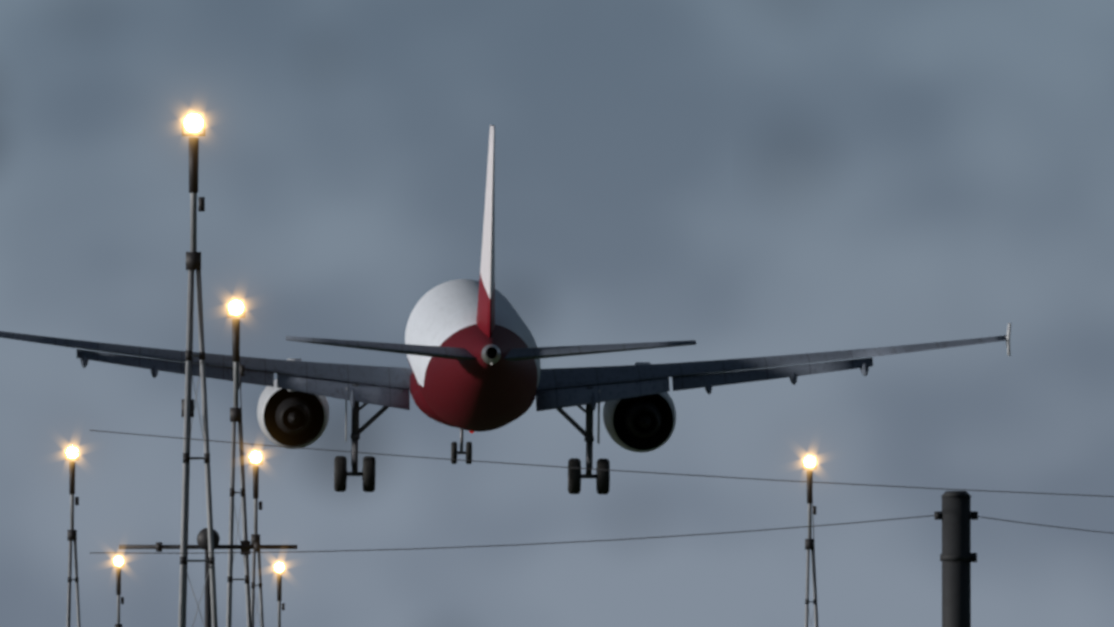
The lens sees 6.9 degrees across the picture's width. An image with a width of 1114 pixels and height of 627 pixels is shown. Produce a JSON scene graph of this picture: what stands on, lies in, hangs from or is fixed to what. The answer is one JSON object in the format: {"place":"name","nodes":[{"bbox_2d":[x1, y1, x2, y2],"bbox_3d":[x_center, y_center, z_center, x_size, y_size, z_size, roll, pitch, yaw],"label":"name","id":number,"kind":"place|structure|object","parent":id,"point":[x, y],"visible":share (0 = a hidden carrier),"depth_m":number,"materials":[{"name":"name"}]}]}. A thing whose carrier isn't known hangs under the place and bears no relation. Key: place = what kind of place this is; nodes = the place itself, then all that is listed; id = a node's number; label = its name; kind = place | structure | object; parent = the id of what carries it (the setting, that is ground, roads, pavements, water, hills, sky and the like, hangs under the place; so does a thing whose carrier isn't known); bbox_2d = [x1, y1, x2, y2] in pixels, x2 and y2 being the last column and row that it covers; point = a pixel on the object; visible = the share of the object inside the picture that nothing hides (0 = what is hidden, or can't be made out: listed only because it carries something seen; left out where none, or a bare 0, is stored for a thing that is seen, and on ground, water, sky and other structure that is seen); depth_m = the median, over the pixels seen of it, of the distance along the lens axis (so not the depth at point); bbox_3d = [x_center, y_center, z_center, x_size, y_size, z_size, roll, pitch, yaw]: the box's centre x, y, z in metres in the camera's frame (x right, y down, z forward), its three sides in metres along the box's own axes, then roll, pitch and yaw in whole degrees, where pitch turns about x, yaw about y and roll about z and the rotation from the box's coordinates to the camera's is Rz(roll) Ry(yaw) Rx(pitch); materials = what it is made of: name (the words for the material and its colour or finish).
{"place":"outdoors","nodes":[
{"label":"outdoors","id":0,"kind":"place"},
{"bbox_2d":[65,447,80,626],"bbox_3d":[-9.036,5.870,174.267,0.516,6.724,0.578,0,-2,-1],"label":"approach light mast","id":1,"kind":"object","parent":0,"point":[72,452],"visible":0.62,"depth_m":174.28,"materials":[{"name":"grey metal"}]},
{"bbox_2d":[113,557,123,626],"bbox_3d":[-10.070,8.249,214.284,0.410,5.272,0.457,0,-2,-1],"label":"approach light mast","id":2,"kind":"object","parent":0,"point":[118,561],"visible":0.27,"depth_m":214.31,"materials":[{"name":"grey metal"}]},
{"bbox_2d":[178,114,217,626],"bbox_3d":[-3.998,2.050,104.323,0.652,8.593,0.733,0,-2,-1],"label":"approach light mast","id":3,"kind":"object","parent":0,"point":[193,123],"visible":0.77,"depth_m":104.33,"materials":[{"name":"grey metal"}]},
{"bbox_2d":[119,528,296,626],"bbox_3d":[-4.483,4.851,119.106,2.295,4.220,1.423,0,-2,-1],"label":"approach crossbar","id":4,"kind":"object","parent":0,"point":[202,539],"visible":0.79,"depth_m":119.44,"materials":[{"name":"grey metal"}]},
{"bbox_2d":[226,300,251,626],"bbox_3d":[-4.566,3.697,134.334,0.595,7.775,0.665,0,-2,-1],"label":"approach light mast","id":5,"kind":"object","parent":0,"point":[235,307],"visible":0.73,"depth_m":134.34,"materials":[{"name":"grey metal"}]},
{"bbox_2d":[249,452,263,626],"bbox_3d":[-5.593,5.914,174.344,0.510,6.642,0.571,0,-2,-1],"label":"approach light mast","id":6,"kind":"object","parent":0,"point":[255,457],"visible":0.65,"depth_m":174.36,"materials":[{"name":"grey metal"}]},
{"bbox_2d":[274,563,284,626],"bbox_3d":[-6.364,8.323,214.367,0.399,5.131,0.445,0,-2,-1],"label":"approach light mast","id":7,"kind":"object","parent":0,"point":[279,567],"visible":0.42,"depth_m":214.40,"materials":[{"name":"grey metal"}]},
{"bbox_2d":[0,125,1010,494],"bbox_3d":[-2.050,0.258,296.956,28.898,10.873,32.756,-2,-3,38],"label":"aircraft","id":8,"kind":"object","parent":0,"point":[472,351],"visible":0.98,"depth_m":300.04,"materials":[{"name":"paint"}]},
{"bbox_2d":[0,0,1113,626],"label":"sky","id":9,"kind":"structure","parent":0,"point":[737,179],"materials":[{"name":"grey"}]},
{"bbox_2d":[90,430,1113,626],"bbox_3d":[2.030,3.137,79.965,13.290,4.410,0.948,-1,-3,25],"label":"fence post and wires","id":10,"kind":"object","parent":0,"point":[956,515],"visible":1,"depth_m":79.54,"materials":[{"name":"grey metal"}]},
{"bbox_2d":[803,456,817,626],"bbox_3d":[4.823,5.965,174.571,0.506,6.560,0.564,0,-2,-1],"label":"approach light mast","id":11,"kind":"object","parent":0,"point":[809,461],"visible":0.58,"depth_m":174.60,"materials":[{"name":"grey metal"}]}
]}

